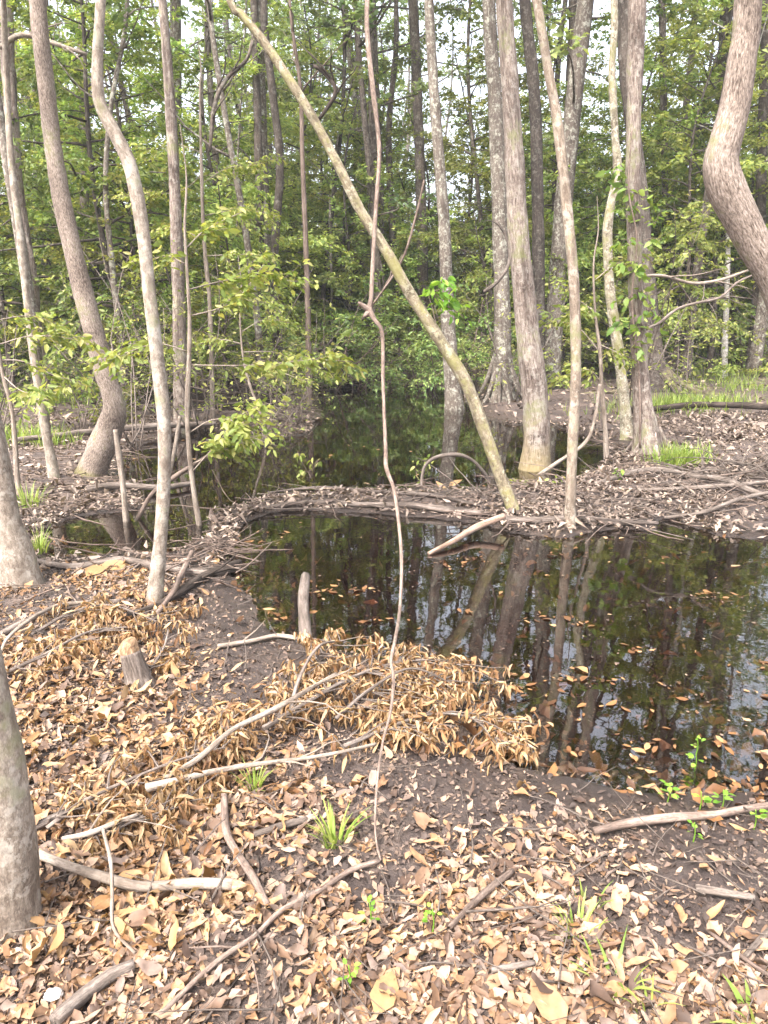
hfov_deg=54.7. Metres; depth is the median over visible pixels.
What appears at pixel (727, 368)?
understory tree
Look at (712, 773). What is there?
floating leaves
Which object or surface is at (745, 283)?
understory tree
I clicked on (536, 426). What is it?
pond tree
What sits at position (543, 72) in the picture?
forest tree
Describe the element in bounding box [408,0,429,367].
grey tree
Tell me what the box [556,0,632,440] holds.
mottled tree
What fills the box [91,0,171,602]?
crooked tree
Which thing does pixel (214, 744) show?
fallen branch
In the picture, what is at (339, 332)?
shrub
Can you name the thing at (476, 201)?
understory tree
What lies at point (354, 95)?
forest tree
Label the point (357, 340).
shrub
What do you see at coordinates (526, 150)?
understory tree
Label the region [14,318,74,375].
shrub
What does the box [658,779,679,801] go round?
seedling
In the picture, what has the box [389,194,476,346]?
understory tree
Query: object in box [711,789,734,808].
seedling
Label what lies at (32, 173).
bare pole tree
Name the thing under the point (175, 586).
fallen branch
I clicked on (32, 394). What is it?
leafy sapling
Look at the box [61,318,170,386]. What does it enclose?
shrub
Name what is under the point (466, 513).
bank twig litter
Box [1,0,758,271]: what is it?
sky
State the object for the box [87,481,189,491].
fallen log
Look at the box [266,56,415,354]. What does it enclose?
understory tree
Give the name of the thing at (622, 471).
leaf sprig
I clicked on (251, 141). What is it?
understory tree
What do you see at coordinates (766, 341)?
forest tree
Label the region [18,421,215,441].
fallen log
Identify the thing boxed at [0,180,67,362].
understory tree
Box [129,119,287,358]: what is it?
understory tree
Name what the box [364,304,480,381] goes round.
shrub
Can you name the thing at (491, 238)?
understory tree
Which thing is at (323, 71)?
dead branch
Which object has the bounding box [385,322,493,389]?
shrub
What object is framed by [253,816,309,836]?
fallen branch
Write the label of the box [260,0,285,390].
dark tree
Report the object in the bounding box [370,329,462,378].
shrub
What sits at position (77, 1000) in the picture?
fallen branch
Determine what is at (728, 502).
fallen branch
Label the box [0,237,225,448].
bare bush
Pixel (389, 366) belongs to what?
shrub
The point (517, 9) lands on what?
forest tree
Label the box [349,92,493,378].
understory tree
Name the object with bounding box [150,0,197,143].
bare pole tree
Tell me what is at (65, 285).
leafy sapling
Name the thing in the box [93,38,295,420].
leafy sapling
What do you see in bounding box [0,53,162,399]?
understory tree
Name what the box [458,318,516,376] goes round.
shrub
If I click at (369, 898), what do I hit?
seedling
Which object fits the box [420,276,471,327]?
leaf sprig
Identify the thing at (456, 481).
leaf
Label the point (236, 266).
understory tree
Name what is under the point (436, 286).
understory tree
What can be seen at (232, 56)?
forest tree
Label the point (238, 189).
bare pole tree
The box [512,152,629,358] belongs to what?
understory tree
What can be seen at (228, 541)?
root tangle litter
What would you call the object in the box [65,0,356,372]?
understory tree
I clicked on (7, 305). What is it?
understory tree
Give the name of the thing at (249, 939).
fallen branch
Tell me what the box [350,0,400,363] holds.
dark tree
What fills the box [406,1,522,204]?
forest tree
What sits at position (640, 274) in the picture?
climbing vine
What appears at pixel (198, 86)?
bare pole tree
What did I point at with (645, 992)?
grass tuft
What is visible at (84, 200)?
forest tree
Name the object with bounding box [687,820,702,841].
seedling
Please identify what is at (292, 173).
understory tree
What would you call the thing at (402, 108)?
forest tree
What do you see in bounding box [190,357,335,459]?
bare bush
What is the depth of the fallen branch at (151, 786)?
2.56 m
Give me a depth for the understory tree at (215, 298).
11.82 m
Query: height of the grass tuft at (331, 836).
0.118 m
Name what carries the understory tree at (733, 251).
on the ground at (348, 540)
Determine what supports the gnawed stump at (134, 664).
on the ground at (348, 540)
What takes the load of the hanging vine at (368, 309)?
on the ground at (348, 540)
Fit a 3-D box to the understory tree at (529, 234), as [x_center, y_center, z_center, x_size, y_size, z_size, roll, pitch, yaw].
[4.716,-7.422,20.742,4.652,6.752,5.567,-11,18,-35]
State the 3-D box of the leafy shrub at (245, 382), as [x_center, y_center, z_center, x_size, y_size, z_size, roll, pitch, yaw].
[-2.122,-2.686,11.545,2.391,2.484,2.778,-12,19,-38]
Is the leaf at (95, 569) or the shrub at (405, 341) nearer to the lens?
the leaf at (95, 569)
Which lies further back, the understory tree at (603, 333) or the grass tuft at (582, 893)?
the understory tree at (603, 333)
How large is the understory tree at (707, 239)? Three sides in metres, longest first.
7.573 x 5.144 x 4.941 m
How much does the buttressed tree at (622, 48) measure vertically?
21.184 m
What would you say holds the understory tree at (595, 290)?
on the ground at (348, 540)
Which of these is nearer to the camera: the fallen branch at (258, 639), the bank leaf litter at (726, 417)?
the fallen branch at (258, 639)
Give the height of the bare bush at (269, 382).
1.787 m
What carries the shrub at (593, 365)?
on the ground at (348, 540)
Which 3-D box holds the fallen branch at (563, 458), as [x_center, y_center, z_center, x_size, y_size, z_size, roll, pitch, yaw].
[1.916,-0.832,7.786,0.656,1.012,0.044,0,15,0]
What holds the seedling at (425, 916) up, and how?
on the ground at (348, 540)
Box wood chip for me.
[43,987,63,1000]
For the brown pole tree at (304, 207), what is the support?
on the ground at (348, 540)
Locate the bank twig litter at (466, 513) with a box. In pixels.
[17,423,767,564]
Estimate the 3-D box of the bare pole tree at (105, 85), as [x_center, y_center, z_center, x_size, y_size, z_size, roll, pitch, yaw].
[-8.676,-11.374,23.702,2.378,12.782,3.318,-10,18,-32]
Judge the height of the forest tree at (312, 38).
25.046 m
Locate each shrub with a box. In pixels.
[0,340,55,382]
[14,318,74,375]
[27,355,86,384]
[45,300,143,381]
[47,343,149,402]
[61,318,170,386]
[107,341,194,401]
[122,273,304,396]
[205,349,300,394]
[227,305,338,379]
[243,316,330,388]
[249,320,350,378]
[265,343,334,395]
[281,288,413,393]
[312,329,423,390]
[313,300,392,364]
[315,322,392,382]
[361,356,442,391]
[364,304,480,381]
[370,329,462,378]
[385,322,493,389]
[399,282,520,396]
[439,334,518,391]
[455,292,487,340]
[455,320,489,353]
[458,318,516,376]
[470,341,570,388]
[511,318,597,375]
[565,325,629,369]
[565,343,612,375]
[697,300,751,353]
[698,305,767,368]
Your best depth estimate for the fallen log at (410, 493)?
6.71 m
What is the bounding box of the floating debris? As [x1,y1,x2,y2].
[88,479,767,786]
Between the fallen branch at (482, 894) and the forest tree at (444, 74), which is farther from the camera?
the forest tree at (444, 74)
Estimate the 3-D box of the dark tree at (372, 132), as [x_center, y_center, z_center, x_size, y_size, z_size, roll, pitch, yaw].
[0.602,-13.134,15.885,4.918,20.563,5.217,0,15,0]
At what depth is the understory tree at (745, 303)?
20.43 m
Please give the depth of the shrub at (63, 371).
15.29 m
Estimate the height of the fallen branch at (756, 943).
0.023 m
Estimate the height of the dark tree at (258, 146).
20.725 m
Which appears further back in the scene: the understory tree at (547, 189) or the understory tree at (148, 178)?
the understory tree at (547, 189)
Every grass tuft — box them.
[15,481,49,507]
[26,522,53,554]
[232,756,277,791]
[307,793,372,848]
[550,889,612,949]
[568,925,661,1000]
[572,878,618,908]
[619,974,683,1012]
[710,974,767,1023]
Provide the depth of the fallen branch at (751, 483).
6.77 m
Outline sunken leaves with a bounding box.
[48,533,767,792]
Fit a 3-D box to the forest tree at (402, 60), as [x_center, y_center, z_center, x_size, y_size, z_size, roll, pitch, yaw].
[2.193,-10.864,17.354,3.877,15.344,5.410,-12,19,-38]
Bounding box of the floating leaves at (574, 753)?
[125,410,755,757]
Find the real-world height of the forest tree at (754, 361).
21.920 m
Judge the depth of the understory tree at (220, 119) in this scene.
22.16 m
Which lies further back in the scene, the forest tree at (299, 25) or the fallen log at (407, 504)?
the forest tree at (299, 25)
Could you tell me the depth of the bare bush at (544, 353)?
13.31 m
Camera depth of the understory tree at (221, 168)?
21.04 m
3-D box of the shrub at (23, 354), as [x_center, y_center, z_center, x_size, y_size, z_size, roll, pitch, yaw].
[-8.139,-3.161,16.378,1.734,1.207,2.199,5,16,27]
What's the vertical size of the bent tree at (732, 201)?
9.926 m
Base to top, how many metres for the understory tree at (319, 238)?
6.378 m
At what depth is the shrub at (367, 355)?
17.63 m
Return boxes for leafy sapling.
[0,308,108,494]
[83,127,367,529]
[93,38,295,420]
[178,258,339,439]
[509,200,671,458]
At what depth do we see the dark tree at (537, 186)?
13.70 m
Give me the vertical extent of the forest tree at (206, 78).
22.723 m
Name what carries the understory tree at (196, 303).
on the ground at (348, 540)
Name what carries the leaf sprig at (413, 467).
on the bank twig litter at (466, 513)
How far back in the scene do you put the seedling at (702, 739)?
2.87 m
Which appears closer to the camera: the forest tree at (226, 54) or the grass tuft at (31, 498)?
the grass tuft at (31, 498)
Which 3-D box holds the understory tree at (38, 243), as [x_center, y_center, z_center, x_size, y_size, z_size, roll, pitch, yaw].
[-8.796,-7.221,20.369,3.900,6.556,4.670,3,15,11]
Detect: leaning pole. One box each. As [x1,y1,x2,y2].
[113,429,129,527]
[133,447,224,525]
[171,416,180,471]
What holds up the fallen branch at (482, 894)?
on the leaf litter at (490, 939)
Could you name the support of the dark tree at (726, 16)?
on the ground at (348, 540)
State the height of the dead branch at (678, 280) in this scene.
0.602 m
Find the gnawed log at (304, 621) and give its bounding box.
[298,572,311,644]
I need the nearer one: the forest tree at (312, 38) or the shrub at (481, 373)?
the shrub at (481, 373)
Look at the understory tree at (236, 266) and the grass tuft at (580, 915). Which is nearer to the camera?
the grass tuft at (580, 915)
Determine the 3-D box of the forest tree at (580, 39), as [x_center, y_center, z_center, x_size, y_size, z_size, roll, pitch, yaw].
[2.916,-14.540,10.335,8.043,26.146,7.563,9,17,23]
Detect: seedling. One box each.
[336,958,360,989]
[358,894,380,921]
[422,902,441,931]
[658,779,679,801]
[686,753,703,771]
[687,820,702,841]
[690,735,705,755]
[692,792,712,808]
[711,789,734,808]
[750,809,767,829]
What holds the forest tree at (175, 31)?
on the ground at (348, 540)
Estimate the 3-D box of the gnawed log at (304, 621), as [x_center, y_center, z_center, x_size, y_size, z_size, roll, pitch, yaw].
[-0.449,0.532,4.187,0.076,0.104,0.909,-2,15,-6]
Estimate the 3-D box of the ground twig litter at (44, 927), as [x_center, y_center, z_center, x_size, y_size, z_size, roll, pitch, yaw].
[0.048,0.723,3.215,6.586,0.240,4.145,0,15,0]
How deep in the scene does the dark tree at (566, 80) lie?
16.06 m
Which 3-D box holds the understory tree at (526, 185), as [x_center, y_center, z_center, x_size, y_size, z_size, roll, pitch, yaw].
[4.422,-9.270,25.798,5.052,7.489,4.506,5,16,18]
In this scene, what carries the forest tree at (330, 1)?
on the ground at (348, 540)
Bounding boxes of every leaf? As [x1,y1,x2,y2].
[85,565,107,575]
[100,560,133,570]
[370,971,398,1014]
[449,480,460,485]
[530,976,567,1023]
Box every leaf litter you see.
[0,357,767,449]
[0,553,767,1023]
[2,409,767,567]
[43,548,767,839]
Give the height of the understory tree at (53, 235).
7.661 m
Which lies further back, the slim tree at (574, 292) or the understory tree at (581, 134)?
the understory tree at (581, 134)
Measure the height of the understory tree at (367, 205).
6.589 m
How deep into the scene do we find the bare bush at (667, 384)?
12.96 m
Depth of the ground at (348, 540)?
4.79 m
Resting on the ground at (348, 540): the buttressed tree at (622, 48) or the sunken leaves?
the sunken leaves
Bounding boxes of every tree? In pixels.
[0,0,50,271]
[0,0,55,414]
[0,0,59,479]
[0,0,273,404]
[0,5,131,345]
[0,11,157,373]
[0,53,76,359]
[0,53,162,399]
[0,70,76,296]
[0,91,50,429]
[0,102,37,379]
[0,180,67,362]
[0,185,35,383]
[0,201,112,362]
[0,412,43,589]
[0,646,42,943]
[1,0,126,383]
[3,0,245,336]
[4,0,280,393]
[6,125,144,337]
[14,9,205,378]
[14,29,63,265]
[15,0,148,317]
[15,0,204,408]
[24,72,212,363]
[29,0,125,476]
[42,161,242,426]
[48,231,147,364]
[54,0,132,278]
[56,39,222,334]
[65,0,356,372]
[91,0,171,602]
[106,0,236,278]
[107,177,244,360]
[109,131,250,311]
[123,152,320,408]
[124,185,279,379]
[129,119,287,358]
[139,0,308,299]
[144,0,297,405]
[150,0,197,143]
[158,0,193,434]
[158,0,316,156]
[166,0,292,348]
[181,9,243,171]
[182,0,253,165]
[182,0,285,171]
[182,4,270,175]
[185,75,388,346]
[186,0,299,342]
[187,136,254,201]
[188,0,250,144]
[191,117,303,301]
[192,0,311,379]
[198,80,352,324]
[199,1,317,196]
[200,0,349,177]
[201,239,317,380]
[210,0,397,341]
[211,0,409,351]
[216,0,406,226]
[217,114,292,264]
[226,0,519,509]
[239,110,359,310]
[244,90,359,319]
[251,0,263,382]
[251,46,468,365]
[255,0,375,404]
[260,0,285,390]
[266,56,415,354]
[268,0,341,300]
[268,0,454,375]
[273,0,496,295]
[274,0,430,262]
[275,1,350,189]
[279,100,413,356]
[279,154,358,349]
[280,0,367,227]
[283,0,363,175]
[284,0,386,350]
[287,11,456,346]
[297,9,399,322]
[297,225,390,350]
[299,162,442,383]
[304,108,430,312]
[311,137,470,358]
[323,206,437,353]
[332,134,480,366]
[333,167,405,303]
[338,174,479,355]
[341,14,434,184]
[347,8,429,135]
[349,0,553,374]
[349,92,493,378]
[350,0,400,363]
[362,0,484,215]
[368,0,480,367]
[377,0,450,164]
[384,29,577,365]
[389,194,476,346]
[393,3,411,204]
[393,19,599,357]
[404,208,568,388]
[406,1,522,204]
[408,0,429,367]
[416,259,475,357]
[424,0,464,419]
[426,0,463,280]
[430,133,548,321]
[432,74,482,329]
[442,0,566,195]
[455,104,629,349]
[455,166,546,364]
[458,165,543,339]
[463,66,489,272]
[464,0,702,345]
[465,0,521,403]
[469,140,551,292]
[471,0,618,257]
[471,101,590,314]
[490,112,593,252]
[493,47,700,366]
[496,0,550,482]
[511,137,628,338]
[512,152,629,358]
[518,12,563,148]
[519,0,544,361]
[524,0,722,319]
[526,97,623,291]
[528,0,621,389]
[532,0,580,526]
[544,0,733,337]
[545,0,767,372]
[545,211,630,361]
[546,42,706,345]
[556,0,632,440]
[561,0,570,374]
[563,223,661,372]
[566,0,767,333]
[567,145,692,354]
[577,0,767,373]
[580,0,723,394]
[587,126,719,361]
[589,6,767,299]
[602,10,749,154]
[604,64,756,377]
[623,0,679,458]
[623,0,716,284]
[626,99,767,364]
[642,11,689,232]
[648,0,767,377]
[650,1,767,379]
[658,0,671,366]
[659,227,750,362]
[660,205,767,359]
[677,4,732,362]
[688,109,767,331]
[702,0,767,310]
[704,53,767,292]
[716,1,741,365]
[723,264,751,363]
[735,201,767,373]
[744,69,767,376]
[745,0,767,367]
[762,207,767,366]
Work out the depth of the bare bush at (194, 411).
10.36 m
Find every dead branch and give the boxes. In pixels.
[0,22,87,72]
[208,34,253,151]
[294,38,356,119]
[361,180,424,319]
[483,203,509,292]
[646,268,754,318]
[646,275,752,330]
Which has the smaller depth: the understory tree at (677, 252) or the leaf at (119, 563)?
the leaf at (119, 563)
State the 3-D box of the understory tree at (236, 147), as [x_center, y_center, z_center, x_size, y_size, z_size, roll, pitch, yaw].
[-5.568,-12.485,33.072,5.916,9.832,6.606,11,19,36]
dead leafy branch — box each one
[6,603,172,686]
[30,592,208,642]
[46,707,266,830]
[82,762,234,858]
[144,623,196,676]
[172,698,292,765]
[247,638,517,772]
[260,627,388,725]
[310,653,507,729]
[342,683,548,775]
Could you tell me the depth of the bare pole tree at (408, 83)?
27.62 m
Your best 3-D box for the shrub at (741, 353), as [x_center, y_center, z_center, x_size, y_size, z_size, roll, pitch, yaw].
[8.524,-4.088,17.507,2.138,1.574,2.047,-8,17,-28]
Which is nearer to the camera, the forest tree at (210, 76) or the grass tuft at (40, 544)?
the grass tuft at (40, 544)
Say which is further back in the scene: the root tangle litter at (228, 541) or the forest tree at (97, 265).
the forest tree at (97, 265)
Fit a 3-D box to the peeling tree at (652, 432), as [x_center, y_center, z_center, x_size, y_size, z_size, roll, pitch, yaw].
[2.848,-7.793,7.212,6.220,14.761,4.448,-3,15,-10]
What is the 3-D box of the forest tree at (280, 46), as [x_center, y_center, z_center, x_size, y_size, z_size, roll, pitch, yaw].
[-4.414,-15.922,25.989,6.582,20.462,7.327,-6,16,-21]
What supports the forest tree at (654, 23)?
on the ground at (348, 540)
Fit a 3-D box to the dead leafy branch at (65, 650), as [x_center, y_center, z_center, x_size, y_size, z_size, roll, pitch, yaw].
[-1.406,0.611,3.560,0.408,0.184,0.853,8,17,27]
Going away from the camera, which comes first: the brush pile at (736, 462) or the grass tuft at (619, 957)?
the grass tuft at (619, 957)
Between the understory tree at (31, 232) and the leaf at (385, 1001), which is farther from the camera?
the understory tree at (31, 232)
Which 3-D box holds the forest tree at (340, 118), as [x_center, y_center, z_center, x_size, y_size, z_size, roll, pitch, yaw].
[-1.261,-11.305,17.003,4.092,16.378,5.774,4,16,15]
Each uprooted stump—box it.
[169,375,283,412]
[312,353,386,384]
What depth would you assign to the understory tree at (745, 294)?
19.86 m
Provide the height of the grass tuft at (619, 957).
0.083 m
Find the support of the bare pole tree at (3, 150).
on the ground at (348, 540)
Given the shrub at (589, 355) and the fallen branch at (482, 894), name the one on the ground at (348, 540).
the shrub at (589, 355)
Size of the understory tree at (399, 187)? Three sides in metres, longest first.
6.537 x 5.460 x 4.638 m
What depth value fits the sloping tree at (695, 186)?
18.20 m
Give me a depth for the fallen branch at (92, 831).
2.25 m
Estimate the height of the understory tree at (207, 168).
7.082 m
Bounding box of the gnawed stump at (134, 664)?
[118,636,156,690]
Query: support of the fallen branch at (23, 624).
on the ground at (348, 540)
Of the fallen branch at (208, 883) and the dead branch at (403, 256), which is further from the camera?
the dead branch at (403, 256)
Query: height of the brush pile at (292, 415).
0.518 m
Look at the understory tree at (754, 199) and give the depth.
20.58 m
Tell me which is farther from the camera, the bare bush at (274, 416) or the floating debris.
the bare bush at (274, 416)
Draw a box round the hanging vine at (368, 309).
[358,0,402,861]
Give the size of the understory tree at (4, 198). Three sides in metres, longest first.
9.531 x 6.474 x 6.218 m
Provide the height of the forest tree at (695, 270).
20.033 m
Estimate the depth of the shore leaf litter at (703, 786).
2.69 m
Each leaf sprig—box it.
[293,452,324,486]
[409,454,433,483]
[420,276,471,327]
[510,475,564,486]
[612,468,623,480]
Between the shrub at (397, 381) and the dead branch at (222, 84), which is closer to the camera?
the dead branch at (222, 84)
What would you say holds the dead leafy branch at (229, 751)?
on the ground at (348, 540)
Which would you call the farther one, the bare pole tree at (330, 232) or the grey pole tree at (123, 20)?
the bare pole tree at (330, 232)
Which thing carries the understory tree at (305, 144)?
on the ground at (348, 540)
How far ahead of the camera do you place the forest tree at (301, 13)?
30.65 m
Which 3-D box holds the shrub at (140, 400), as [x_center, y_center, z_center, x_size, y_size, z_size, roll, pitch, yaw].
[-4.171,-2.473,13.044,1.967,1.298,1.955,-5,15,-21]
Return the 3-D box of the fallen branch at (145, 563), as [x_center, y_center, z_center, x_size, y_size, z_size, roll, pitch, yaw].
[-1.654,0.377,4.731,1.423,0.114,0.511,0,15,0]
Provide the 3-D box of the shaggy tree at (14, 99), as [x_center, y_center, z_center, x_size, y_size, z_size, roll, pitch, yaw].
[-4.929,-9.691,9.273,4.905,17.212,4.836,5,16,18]
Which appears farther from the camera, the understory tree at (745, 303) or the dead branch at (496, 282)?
the understory tree at (745, 303)
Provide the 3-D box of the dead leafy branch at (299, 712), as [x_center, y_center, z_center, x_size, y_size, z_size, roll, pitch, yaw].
[-0.004,0.765,3.239,1.231,0.205,0.742,-13,20,-39]
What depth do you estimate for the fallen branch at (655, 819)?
2.42 m
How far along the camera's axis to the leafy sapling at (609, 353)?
8.36 m
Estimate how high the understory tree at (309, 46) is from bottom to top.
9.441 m
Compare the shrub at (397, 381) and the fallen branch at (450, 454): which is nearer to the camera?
the fallen branch at (450, 454)
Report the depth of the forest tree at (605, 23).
15.35 m
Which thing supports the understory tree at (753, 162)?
on the ground at (348, 540)
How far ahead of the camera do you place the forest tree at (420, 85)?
17.67 m
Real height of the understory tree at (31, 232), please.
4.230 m
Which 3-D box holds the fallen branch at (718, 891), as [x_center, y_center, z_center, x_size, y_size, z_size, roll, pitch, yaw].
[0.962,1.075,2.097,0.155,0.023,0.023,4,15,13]
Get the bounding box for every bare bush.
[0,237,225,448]
[0,305,97,435]
[0,315,153,429]
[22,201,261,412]
[82,240,279,436]
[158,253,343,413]
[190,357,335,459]
[215,306,362,431]
[442,271,593,401]
[549,187,749,412]
[623,303,733,401]
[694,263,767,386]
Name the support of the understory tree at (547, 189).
on the ground at (348, 540)
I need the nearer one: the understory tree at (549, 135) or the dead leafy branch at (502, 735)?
the dead leafy branch at (502, 735)
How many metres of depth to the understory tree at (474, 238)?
15.96 m
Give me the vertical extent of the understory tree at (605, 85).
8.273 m
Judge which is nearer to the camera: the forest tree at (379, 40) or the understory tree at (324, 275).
the understory tree at (324, 275)
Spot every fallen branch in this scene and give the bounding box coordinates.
[0,599,119,636]
[1,600,96,652]
[36,799,109,829]
[37,556,240,577]
[39,850,246,891]
[49,959,135,1023]
[61,773,174,840]
[118,551,246,617]
[145,728,376,792]
[151,550,193,618]
[154,858,379,1020]
[162,659,368,778]
[217,620,297,648]
[221,786,269,906]
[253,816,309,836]
[420,452,490,485]
[427,513,505,555]
[448,868,514,928]
[491,960,535,972]
[533,384,601,479]
[592,802,767,834]
[594,467,767,499]
[640,480,767,491]
[664,483,767,519]
[695,884,754,900]
[704,926,767,976]
[743,927,767,957]
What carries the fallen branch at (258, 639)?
on the ground at (348, 540)
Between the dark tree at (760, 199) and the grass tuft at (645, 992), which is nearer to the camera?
the grass tuft at (645, 992)
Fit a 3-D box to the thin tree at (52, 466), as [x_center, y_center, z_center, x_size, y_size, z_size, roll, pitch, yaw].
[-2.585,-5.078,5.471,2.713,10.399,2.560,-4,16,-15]
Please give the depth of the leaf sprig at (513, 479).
7.14 m
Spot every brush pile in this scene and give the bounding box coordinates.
[181,528,269,556]
[235,397,324,426]
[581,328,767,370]
[638,436,767,489]
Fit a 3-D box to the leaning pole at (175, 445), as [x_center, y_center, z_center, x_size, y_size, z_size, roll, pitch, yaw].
[-2.289,-0.737,8.118,0.194,0.633,0.046,0,15,0]
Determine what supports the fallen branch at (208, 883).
on the leaf litter at (490, 939)
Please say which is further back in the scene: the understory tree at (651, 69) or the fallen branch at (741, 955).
the understory tree at (651, 69)
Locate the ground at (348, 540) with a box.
[0,328,767,1023]
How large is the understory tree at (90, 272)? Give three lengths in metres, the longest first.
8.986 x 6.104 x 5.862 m
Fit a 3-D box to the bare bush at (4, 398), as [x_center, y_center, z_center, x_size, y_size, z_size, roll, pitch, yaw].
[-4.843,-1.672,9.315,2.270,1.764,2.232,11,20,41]
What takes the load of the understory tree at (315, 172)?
on the ground at (348, 540)
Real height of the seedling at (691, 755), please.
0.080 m
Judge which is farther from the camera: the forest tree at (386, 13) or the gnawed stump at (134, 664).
the forest tree at (386, 13)
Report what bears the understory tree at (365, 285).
on the ground at (348, 540)
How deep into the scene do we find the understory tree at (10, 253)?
13.84 m
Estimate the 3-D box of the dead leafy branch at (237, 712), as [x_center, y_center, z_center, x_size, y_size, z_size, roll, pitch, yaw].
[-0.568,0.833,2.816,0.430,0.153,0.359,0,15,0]
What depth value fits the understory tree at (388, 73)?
20.43 m
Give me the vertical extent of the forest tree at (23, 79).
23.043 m
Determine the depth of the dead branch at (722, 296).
8.48 m
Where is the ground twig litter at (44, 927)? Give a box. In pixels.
[0,553,767,1023]
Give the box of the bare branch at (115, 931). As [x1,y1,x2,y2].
[101,827,135,953]
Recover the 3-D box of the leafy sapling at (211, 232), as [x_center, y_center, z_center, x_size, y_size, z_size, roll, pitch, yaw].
[-1.184,-1.310,5.683,2.129,3.009,1.142,0,15,0]
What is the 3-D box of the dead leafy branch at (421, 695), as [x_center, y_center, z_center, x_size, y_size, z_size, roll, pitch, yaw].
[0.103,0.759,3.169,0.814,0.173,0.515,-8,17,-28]
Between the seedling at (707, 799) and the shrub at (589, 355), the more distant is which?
the shrub at (589, 355)
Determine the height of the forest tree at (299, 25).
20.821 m
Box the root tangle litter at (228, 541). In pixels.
[0,522,292,604]
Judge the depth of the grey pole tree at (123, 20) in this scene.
10.97 m
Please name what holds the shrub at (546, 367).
on the ground at (348, 540)
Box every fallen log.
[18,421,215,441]
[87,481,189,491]
[236,494,489,515]
[268,483,480,506]
[494,515,658,526]
[653,402,767,410]
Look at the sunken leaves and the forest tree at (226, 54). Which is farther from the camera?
the forest tree at (226, 54)
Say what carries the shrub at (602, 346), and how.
on the ground at (348, 540)
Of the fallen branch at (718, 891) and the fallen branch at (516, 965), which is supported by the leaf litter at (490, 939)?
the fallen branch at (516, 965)
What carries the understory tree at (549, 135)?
on the ground at (348, 540)
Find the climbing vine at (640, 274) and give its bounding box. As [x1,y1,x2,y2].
[595,128,667,447]
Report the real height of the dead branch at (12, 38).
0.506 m
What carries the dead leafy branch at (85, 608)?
on the ground at (348, 540)
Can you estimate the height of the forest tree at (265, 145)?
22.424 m
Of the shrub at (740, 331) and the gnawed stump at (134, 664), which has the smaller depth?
the gnawed stump at (134, 664)
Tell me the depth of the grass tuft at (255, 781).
2.58 m
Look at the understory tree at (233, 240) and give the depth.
14.41 m
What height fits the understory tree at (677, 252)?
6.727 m
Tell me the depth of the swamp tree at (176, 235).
9.89 m
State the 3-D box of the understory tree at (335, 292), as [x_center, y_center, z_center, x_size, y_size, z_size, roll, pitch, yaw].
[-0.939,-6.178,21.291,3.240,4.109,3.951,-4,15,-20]
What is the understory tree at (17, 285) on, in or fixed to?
on the ground at (348, 540)
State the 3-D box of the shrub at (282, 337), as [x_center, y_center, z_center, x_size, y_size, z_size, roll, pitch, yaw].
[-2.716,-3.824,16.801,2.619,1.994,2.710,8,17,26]
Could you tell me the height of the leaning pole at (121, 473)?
0.809 m
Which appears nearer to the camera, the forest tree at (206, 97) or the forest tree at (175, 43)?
the forest tree at (175, 43)
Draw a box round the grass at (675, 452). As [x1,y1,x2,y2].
[0,359,767,467]
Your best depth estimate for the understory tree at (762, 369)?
16.00 m
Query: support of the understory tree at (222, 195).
on the ground at (348, 540)
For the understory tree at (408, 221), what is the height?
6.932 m
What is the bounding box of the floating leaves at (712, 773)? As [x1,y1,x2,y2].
[244,522,767,792]
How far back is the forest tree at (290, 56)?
32.62 m
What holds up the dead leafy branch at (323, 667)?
on the ground at (348, 540)
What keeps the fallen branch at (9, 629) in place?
on the ground at (348, 540)
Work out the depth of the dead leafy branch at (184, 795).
2.34 m
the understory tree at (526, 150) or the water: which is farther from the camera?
the understory tree at (526, 150)
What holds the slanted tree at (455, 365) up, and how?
on the ground at (348, 540)
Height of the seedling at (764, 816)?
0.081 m
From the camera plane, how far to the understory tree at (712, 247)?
14.73 m
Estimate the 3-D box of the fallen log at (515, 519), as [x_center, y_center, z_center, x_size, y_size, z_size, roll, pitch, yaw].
[1.562,0.115,5.946,1.365,0.200,0.291,0,15,0]
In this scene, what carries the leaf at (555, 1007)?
on the leaf litter at (490, 939)
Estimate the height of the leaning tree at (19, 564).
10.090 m
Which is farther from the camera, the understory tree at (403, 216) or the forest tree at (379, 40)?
the forest tree at (379, 40)
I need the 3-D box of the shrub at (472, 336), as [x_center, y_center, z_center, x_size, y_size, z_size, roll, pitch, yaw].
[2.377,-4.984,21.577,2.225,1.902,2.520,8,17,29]

